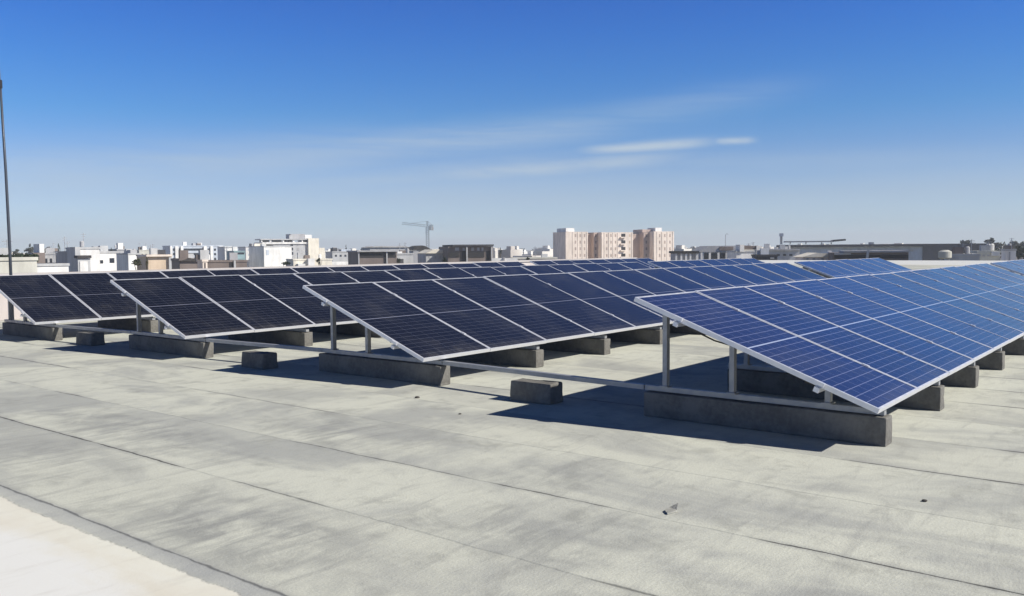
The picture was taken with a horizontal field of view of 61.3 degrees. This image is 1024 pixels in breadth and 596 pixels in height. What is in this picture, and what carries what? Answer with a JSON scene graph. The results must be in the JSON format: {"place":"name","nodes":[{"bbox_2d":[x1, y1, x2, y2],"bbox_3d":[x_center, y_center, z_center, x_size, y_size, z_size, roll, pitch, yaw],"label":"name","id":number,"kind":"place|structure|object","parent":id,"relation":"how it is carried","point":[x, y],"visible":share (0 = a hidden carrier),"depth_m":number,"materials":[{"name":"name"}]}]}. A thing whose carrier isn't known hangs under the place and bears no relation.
{"place":"outdoors","nodes":[
{"label":"outdoors","id":0,"kind":"place"},
{"bbox_2d":[0,240,37,273],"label":"building","id":1,"kind":"structure","parent":0,"point":[24,264],"depth_m":114.12,"materials":[{"name":"beige concrete"}]},
{"bbox_2d":[0,253,38,261],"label":"hedge","id":2,"kind":"object","parent":1,"relation":"on","point":[25,255],"visible":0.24,"depth_m":117.05,"materials":[{"name":"green plant"}]},
{"bbox_2d":[24,244,33,252],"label":"tree","id":3,"kind":"object","parent":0,"point":[30,250],"visible":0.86,"depth_m":365.64,"materials":[{"name":"green plant"}]},
{"bbox_2d":[27,244,55,262],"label":"grey house","id":4,"kind":"structure","parent":0,"point":[49,256],"depth_m":212.37,"materials":[{"name":"clear concrete"}]},
{"bbox_2d":[32,251,69,272],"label":"building","id":5,"kind":"structure","parent":0,"point":[42,266],"depth_m":150.94,"materials":[{"name":"white concrete"}]},
{"bbox_2d":[91,246,116,270],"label":"white house","id":6,"kind":"structure","parent":0,"point":[108,261],"depth_m":209.08,"materials":[{"name":"white paint"}]},
{"bbox_2d":[108,243,124,252],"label":"grey house","id":7,"kind":"structure","parent":0,"point":[119,248],"depth_m":301.55,"materials":[{"name":"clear concrete"}]},
{"bbox_2d":[116,249,140,270],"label":"white house","id":8,"kind":"structure","parent":0,"point":[126,258],"depth_m":276.13,"materials":[{"name":"white paint"}]},
{"bbox_2d":[137,246,148,254],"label":"sand house","id":9,"kind":"structure","parent":0,"point":[142,250],"depth_m":387.58,"materials":[{"name":"white concrete"}]},
{"bbox_2d":[136,245,171,269],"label":"beige building","id":10,"kind":"structure","parent":0,"point":[158,259],"depth_m":232.64,"materials":[{"name":"silver concrete"}]},
{"bbox_2d":[171,250,197,268],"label":"brown shed","id":11,"kind":"structure","parent":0,"point":[185,260],"depth_m":188.26,"materials":[{"name":"concrete"}]},
{"bbox_2d":[162,241,223,259],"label":"office building","id":12,"kind":"structure","parent":0,"point":[193,248],"depth_m":444.14,"materials":[{"name":"white concrete"}]},
{"bbox_2d":[184,248,202,250],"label":"building","id":13,"kind":"structure","parent":12,"relation":"in","point":[189,249],"depth_m":442.95,"materials":[{"name":"white concrete"}]},
{"bbox_2d":[217,247,231,259],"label":"white tower","id":14,"kind":"structure","parent":0,"point":[221,253],"depth_m":381.29,"materials":[{"name":"white paint"}]},
{"bbox_2d":[207,247,247,267],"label":"brown shed","id":15,"kind":"structure","parent":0,"point":[233,261],"depth_m":200.23,"materials":[{"name":"brown concrete"}]},
{"bbox_2d":[227,247,244,259],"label":"teal building","id":16,"kind":"structure","parent":0,"point":[241,255],"depth_m":363.10,"materials":[{"name":"silver concrete"}]},
{"bbox_2d":[248,240,291,266],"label":"white block","id":17,"kind":"structure","parent":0,"point":[262,255],"depth_m":388.49,"materials":[{"name":"silver concrete"}]},
{"bbox_2d":[286,253,332,265],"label":"building","id":18,"kind":"structure","parent":0,"point":[304,260],"depth_m":294.07,"materials":[{"name":"white paint"}]},
{"bbox_2d":[346,250,396,264],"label":"brown warehouse","id":19,"kind":"structure","parent":0,"point":[372,257],"depth_m":257.93,"materials":[{"name":"grey"}]},
{"bbox_2d":[397,243,413,262],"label":"pale house","id":20,"kind":"structure","parent":0,"point":[405,256],"depth_m":268.72,"materials":[{"name":"white concrete"}]},
{"bbox_2d":[405,245,429,262],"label":"domed hall","id":21,"kind":"structure","parent":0,"point":[415,250],"depth_m":297.78,"materials":[{"name":"grey concrete"}]},
{"bbox_2d":[491,257,517,260],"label":"white wall","id":22,"kind":"structure","parent":0,"point":[501,259],"depth_m":190.00,"materials":[{"name":"white paint"}]},
{"bbox_2d":[0,0,1023,252],"label":"sky","id":23,"kind":"structure","parent":0,"point":[135,124],"materials":[{"name":"blue"}]},
{"bbox_2d":[510,247,557,259],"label":"field building","id":24,"kind":"structure","parent":0,"point":[544,257],"depth_m":260.70,"materials":[{"name":"white concrete"}]},
{"bbox_2d":[553,228,673,260],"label":"apartment block","id":25,"kind":"structure","parent":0,"point":[655,244],"depth_m":425.62,"materials":[{"name":"beige concrete"}]},
{"bbox_2d":[669,251,698,259],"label":"colonnade house","id":26,"kind":"structure","parent":0,"point":[684,255],"depth_m":235.32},
{"bbox_2d":[691,246,734,259],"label":"glazed hall","id":27,"kind":"structure","parent":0,"point":[712,252],"depth_m":253.16,"materials":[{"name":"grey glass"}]},
{"bbox_2d":[704,253,708,258],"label":"window","id":28,"kind":"structure","parent":27,"relation":"in","point":[706,255],"depth_m":253.68,"materials":[{"name":"black glass"}]},
{"bbox_2d":[711,253,716,258],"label":"window","id":29,"kind":"structure","parent":27,"relation":"in","point":[713,255],"depth_m":253.62,"materials":[{"name":"black glass"}]},
{"bbox_2d":[720,253,724,258],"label":"window","id":30,"kind":"structure","parent":27,"relation":"in","point":[722,255],"depth_m":253.53,"materials":[{"name":"glass"}]},
{"bbox_2d":[726,243,761,258],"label":"building","id":31,"kind":"structure","parent":0,"point":[744,251],"depth_m":241.79,"materials":[{"name":"white concrete"}]},
{"bbox_2d":[751,248,777,259],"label":"shed","id":32,"kind":"structure","parent":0,"point":[762,254],"depth_m":192.24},
{"bbox_2d":[764,244,799,259],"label":"grey building","id":33,"kind":"structure","parent":0,"point":[783,252],"depth_m":315.43,"materials":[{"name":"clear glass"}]},
{"bbox_2d":[793,251,831,259],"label":"beige house","id":34,"kind":"structure","parent":0,"point":[814,256],"depth_m":207.93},
{"bbox_2d":[828,250,908,259],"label":"dark shed","id":35,"kind":"structure","parent":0,"point":[881,254],"depth_m":194.38,"materials":[{"name":"grey"}]},
{"bbox_2d":[776,233,996,259],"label":"long hall","id":36,"kind":"structure","parent":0,"point":[923,251],"depth_m":388.33,"materials":[{"name":"stone"}]},
{"bbox_2d":[944,239,980,260],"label":"pale house","id":37,"kind":"structure","parent":0,"point":[959,254],"depth_m":168.95,"materials":[{"name":"grey concrete"}]},
{"bbox_2d":[970,241,1000,260],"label":"pale house","id":38,"kind":"structure","parent":0,"point":[987,252],"depth_m":175.51,"materials":[{"name":"grey concrete"}]},
{"bbox_2d":[1001,238,1016,260],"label":"building","id":39,"kind":"structure","parent":0,"point":[1008,252],"depth_m":225.47,"materials":[{"name":"grey concrete"}]},
{"label":"ground","id":40,"kind":"structure","parent":0,"visible":0},
{"bbox_2d":[54,236,69,262],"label":"side house","id":41,"kind":"structure","parent":40,"relation":"on","point":[61,256],"depth_m":207.52,"materials":[{"name":"grey concrete"}]},
{"bbox_2d":[65,233,99,271],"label":"round topped house","id":42,"kind":"structure","parent":40,"relation":"on","point":[81,258],"depth_m":197.24,"materials":[{"name":"white concrete"}]},
{"bbox_2d":[80,261,87,271],"bbox_3d":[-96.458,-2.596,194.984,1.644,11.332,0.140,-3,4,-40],"label":"porch door","id":43,"kind":"structure","parent":42,"relation":"in","point":[83,264],"depth_m":194.65,"materials":[{"name":"white paint"}]},
{"bbox_2d":[131,258,141,269],"bbox_3d":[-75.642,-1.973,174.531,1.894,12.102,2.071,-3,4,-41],"label":"bush","id":44,"kind":"object","parent":40,"relation":"on","point":[137,262],"visible":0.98,"depth_m":174.01,"materials":[{"name":"green plant"}]},
{"bbox_2d":[195,250,208,268],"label":"hut","id":45,"kind":"object","parent":40,"relation":"on","point":[201,257],"visible":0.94,"depth_m":179.80,"materials":[{"name":"white paint"}]},
{"bbox_2d":[238,243,265,266],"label":"white apartments","id":46,"kind":"structure","parent":40,"relation":"on","point":[246,249],"depth_m":401.73,"materials":[{"name":"white paint"}]},
{"bbox_2d":[254,234,324,258],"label":"stepped complex","id":47,"kind":"structure","parent":40,"relation":"on","point":[306,244],"depth_m":461.52,"materials":[{"name":"grey concrete"}]},
{"bbox_2d":[325,247,350,264],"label":"flat house","id":48,"kind":"structure","parent":40,"relation":"on","point":[338,256],"depth_m":412.85,"materials":[{"name":"white concrete"}]},
{"bbox_2d":[361,246,407,250],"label":"grey workshop","id":49,"kind":"structure","parent":40,"relation":"on","point":[397,248],"depth_m":328.40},
{"bbox_2d":[402,221,432,247],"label":"tower crane","id":50,"kind":"object","parent":40,"relation":"on","point":[426,226],"visible":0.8,"depth_m":515.22,"materials":[{"name":"grey paint"}]},
{"bbox_2d":[418,249,442,262],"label":"cream house","id":51,"kind":"structure","parent":40,"relation":"on","point":[429,255],"depth_m":249.45,"materials":[{"name":"grey paint"}]},
{"bbox_2d":[439,244,493,261],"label":"dark hangar","id":52,"kind":"structure","parent":40,"relation":"on","point":[467,253],"depth_m":240.33,"materials":[{"name":"grey concrete"}]},
{"bbox_2d":[0,260,1023,595],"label":"roof","id":53,"kind":"structure","parent":40,"relation":"on","point":[124,470],"depth_m":5.65,"materials":[{"name":"concrete"}]},
{"bbox_2d":[0,76,13,318],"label":"antenna mast","id":54,"kind":"object","parent":53,"relation":"on","point":[7,197],"visible":0.67,"depth_m":17.59,"materials":[{"name":"grey metal"}]},
{"bbox_2d":[2,322,62,340],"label":"concrete beam","id":55,"kind":"structure","parent":53,"relation":"on","point":[36,331],"depth_m":15.53,"materials":[{"name":"grey concrete"}]},
{"bbox_2d":[55,325,130,333],"bbox_3d":[-7.012,0.518,14.456,2.300,0.044,0.060,2,4,35],"label":"metal rail","id":56,"kind":"object","parent":55,"relation":"on","point":[95,329],"visible":1,"depth_m":14.38,"materials":[{"name":"silver metal"}]},
{"bbox_2d":[76,331,104,345],"bbox_3d":[-7.029,0.671,14.404,0.510,0.211,0.246,2,4,36],"label":"concrete block","id":57,"kind":"object","parent":53,"relation":"on","point":[87,338],"depth_m":14.28,"materials":[{"name":"grey concrete"}]},
{"bbox_2d":[98,318,157,331],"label":"concrete beam","id":58,"kind":"structure","parent":53,"relation":"on","point":[131,324],"depth_m":16.96,"materials":[{"name":"grey concrete"}]},
{"bbox_2d":[129,334,213,357],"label":"concrete beam","id":59,"kind":"structure","parent":53,"relation":"on","point":[191,348],"depth_m":12.94,"materials":[{"name":"grey concrete"}]},
{"bbox_2d":[206,338,323,351],"bbox_3d":[-3.417,0.641,11.808,2.394,0.044,0.060,2,4,35],"label":"metal rail","id":60,"kind":"object","parent":59,"relation":"attached to","point":[314,349],"visible":1,"depth_m":11.72,"materials":[{"name":"silver metal"}]},
{"bbox_2d":[110,262,651,341],"bbox_3d":[-0.458,-0.224,19.104,2.164,0.889,16.170,2,4,38],"label":"solar array","id":61,"kind":"object","parent":59,"relation":"on","point":[197,308],"visible":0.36,"depth_m":14.14,"materials":[{"name":"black glass"}]},
{"bbox_2d":[241,350,277,369],"bbox_3d":[-3.342,0.812,11.432,0.510,0.211,0.246,2,4,40],"label":"concrete block","id":62,"kind":"object","parent":53,"relation":"on","point":[255,359],"depth_m":11.30,"materials":[{"name":"grey concrete"}]},
{"bbox_2d":[228,330,312,346],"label":"concrete beam","id":63,"kind":"structure","parent":53,"relation":"on","point":[294,338],"depth_m":14.23,"materials":[{"name":"grey concrete"}]},
{"bbox_2d":[0,257,636,319],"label":"parapet wall","id":64,"kind":"structure","parent":53,"relation":"on","point":[4,308],"depth_m":23.81,"materials":[{"name":"paint"}]},
{"bbox_2d":[306,323,382,337],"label":"concrete beam","id":65,"kind":"structure","parent":53,"relation":"on","point":[356,329],"depth_m":15.66,"materials":[{"name":"grey concrete"}]},
{"bbox_2d":[319,353,449,385],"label":"concrete beam","id":66,"kind":"structure","parent":53,"relation":"on","point":[421,373],"depth_m":10.28,"materials":[{"name":"grey concrete"}]},
{"bbox_2d":[442,361,645,388],"bbox_3d":[0.233,0.778,8.906,2.703,0.044,0.060,3,4,42],"label":"metal rail","id":67,"kind":"object","parent":66,"relation":"on","point":[557,376],"visible":1,"depth_m":8.74,"materials":[{"name":"silver metal"}]},
{"bbox_2d":[446,348,543,367],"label":"concrete beam","id":68,"kind":"structure","parent":53,"relation":"on","point":[532,358],"depth_m":11.40,"materials":[{"name":"grey concrete"}]},
{"bbox_2d":[510,378,562,404],"bbox_3d":[0.247,0.938,8.742,0.510,0.211,0.246,2,4,37],"label":"concrete block","id":69,"kind":"object","parent":53,"relation":"on","point":[546,392],"depth_m":8.63,"materials":[{"name":"grey concrete"}]},
{"bbox_2d":[537,337,609,354],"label":"concrete beam","id":70,"kind":"structure","parent":53,"relation":"on","point":[598,346],"depth_m":12.68,"materials":[{"name":"grey concrete"}]},
{"bbox_2d":[602,329,662,343],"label":"concrete beam","id":71,"kind":"structure","parent":53,"relation":"on","point":[650,336],"depth_m":13.96,"materials":[{"name":"grey concrete"}]},
{"bbox_2d":[665,503,677,514],"bbox_3d":[0.935,1.232,5.057,0.065,0.032,0.150,2,4,38],"label":"torn felt flap","id":72,"kind":"object","parent":53,"relation":"on","point":[672,509],"visible":1,"depth_m":5.06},
{"bbox_2d":[660,324,705,334],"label":"concrete beam","id":73,"kind":"structure","parent":53,"relation":"on","point":[684,329],"depth_m":15.44,"materials":[{"name":"grey concrete"}]},
{"bbox_2d":[644,390,891,446],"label":"concrete beam","id":74,"kind":"structure","parent":53,"relation":"on","point":[862,428],"depth_m":7.17,"materials":[{"name":"grey concrete"}]},
{"bbox_2d":[727,369,944,410],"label":"concrete beam","id":75,"kind":"structure","parent":53,"relation":"on","point":[930,397],"depth_m":8.88,"materials":[{"name":"grey concrete"}]},
{"bbox_2d":[940,365,978,387],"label":"concrete beam","id":76,"kind":"structure","parent":53,"relation":"on","point":[967,376],"depth_m":9.39,"materials":[{"name":"grey concrete"}]},
{"bbox_2d":[975,351,1004,369],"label":"concrete beam","id":77,"kind":"structure","parent":53,"relation":"on","point":[994,360],"depth_m":10.68,"materials":[{"name":"grey concrete"}]},
{"bbox_2d":[634,263,1023,415],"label":"solar array","id":78,"kind":"object","parent":77,"relation":"on","point":[877,344],"visible":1,"depth_m":8.69,"materials":[{"name":"blue glass"}]},
{"bbox_2d":[1002,338,1023,355],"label":"concrete beam","id":79,"kind":"structure","parent":53,"relation":"on","point":[1015,347],"depth_m":12.07,"materials":[{"name":"grey concrete"}]},
{"bbox_3d":[12.445,0.162,20.402,2.114,0.231,0.179,2,4,38],"label":"concrete beam","id":80,"kind":"object","parent":53,"relation":"on","visible":0},
{"bbox_2d":[990,259,1023,275],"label":"solar array","id":81,"kind":"object","parent":80,"relation":"on","point":[1015,266],"visible":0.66,"depth_m":21.25,"materials":[{"name":"blue glass"}]},
{"bbox_3d":[6.874,0.164,21.132,2.113,0.231,0.179,2,4,38],"label":"concrete beam","id":82,"kind":"object","parent":53,"relation":"on","visible":0},
{"bbox_2d":[303,262,826,364],"bbox_3d":[3.173,-0.099,16.425,2.164,0.889,16.170,2,4,38],"label":"solar array","id":83,"kind":"object","parent":82,"relation":"on","point":[432,321],"visible":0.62,"depth_m":12.16,"materials":[{"name":"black glass"}]},
{"bbox_3d":[11.056,-0.171,26.407,2.115,0.230,0.179,2,4,38],"label":"concrete beam","id":84,"kind":"object","parent":53,"relation":"on","visible":0},
{"bbox_2d":[794,258,910,277],"bbox_3d":[11.055,-0.733,26.372,2.163,0.890,8.120,2,4,38],"label":"solar array","id":85,"kind":"object","parent":84,"relation":"on","point":[839,268],"visible":0.41,"depth_m":25.86,"materials":[{"name":"blue glass"}]},
{"bbox_3d":[7.426,-0.296,29.085,2.114,0.231,0.179,2,4,38],"label":"concrete beam","id":86,"kind":"object","parent":53,"relation":"on","visible":0},
{"bbox_2d":[647,258,764,267],"bbox_3d":[7.425,-0.856,29.051,2.164,0.887,8.120,2,4,38],"label":"solar array","id":87,"kind":"object","parent":86,"relation":"on","point":[696,263],"visible":0.17,"depth_m":28.89,"materials":[{"name":"blue glass"}]},
{"bbox_3d":[-1.360,0.003,25.105,2.114,0.231,0.179,2,4,38],"label":"concrete beam","id":88,"kind":"object","parent":53,"relation":"on","visible":0},
{"bbox_2d":[0,261,524,326],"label":"solar array","id":89,"kind":"object","parent":88,"relation":"on","point":[50,300],"visible":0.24,"depth_m":16.46,"materials":[{"name":"black glass"}]},
{"bbox_3d":[3.866,-0.418,31.706,2.112,0.231,0.179,2,4,38],"label":"concrete beam","id":90,"kind":"object","parent":53,"relation":"on","visible":0},
{"bbox_2d":[530,258,655,268],"bbox_3d":[3.866,-0.979,31.669,2.164,0.889,8.120,2,4,38],"label":"solar array","id":91,"kind":"object","parent":90,"relation":"on","point":[643,261],"visible":0.09,"depth_m":32.01,"materials":[{"name":"blue glass"}]},
{"bbox_2d":[12,243,1022,260],"bbox_3d":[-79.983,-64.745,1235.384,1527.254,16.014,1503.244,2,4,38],"label":"distant town","id":92,"kind":"object","parent":40,"relation":"on","point":[512,251],"visible":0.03,"depth_m":627.71},
{"bbox_2d":[938,250,951,259],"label":"water tank","id":93,"kind":"object","parent":40,"relation":"on","point":[944,254],"visible":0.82,"depth_m":159.98,"materials":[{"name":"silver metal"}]},
{"bbox_2d":[960,240,970,243],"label":"tree","id":94,"kind":"object","parent":40,"relation":"on","point":[965,242],"visible":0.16,"depth_m":458.38,"materials":[{"name":"green plant"}]},
{"bbox_2d":[983,237,1005,249],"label":"tree","id":95,"kind":"object","parent":40,"relation":"on","point":[999,245],"visible":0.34,"depth_m":469.00,"materials":[{"name":"green plant"}]},
{"bbox_2d":[1002,241,1023,250],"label":"tree","id":96,"kind":"object","parent":40,"relation":"on","point":[1016,243],"visible":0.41,"depth_m":448.72,"materials":[{"name":"green plant"}]},
{"bbox_2d":[1015,245,1023,259],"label":"tree","id":97,"kind":"object","parent":40,"relation":"on","point":[1020,253],"visible":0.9,"depth_m":258.21,"materials":[{"name":"green plant"}]}
]}

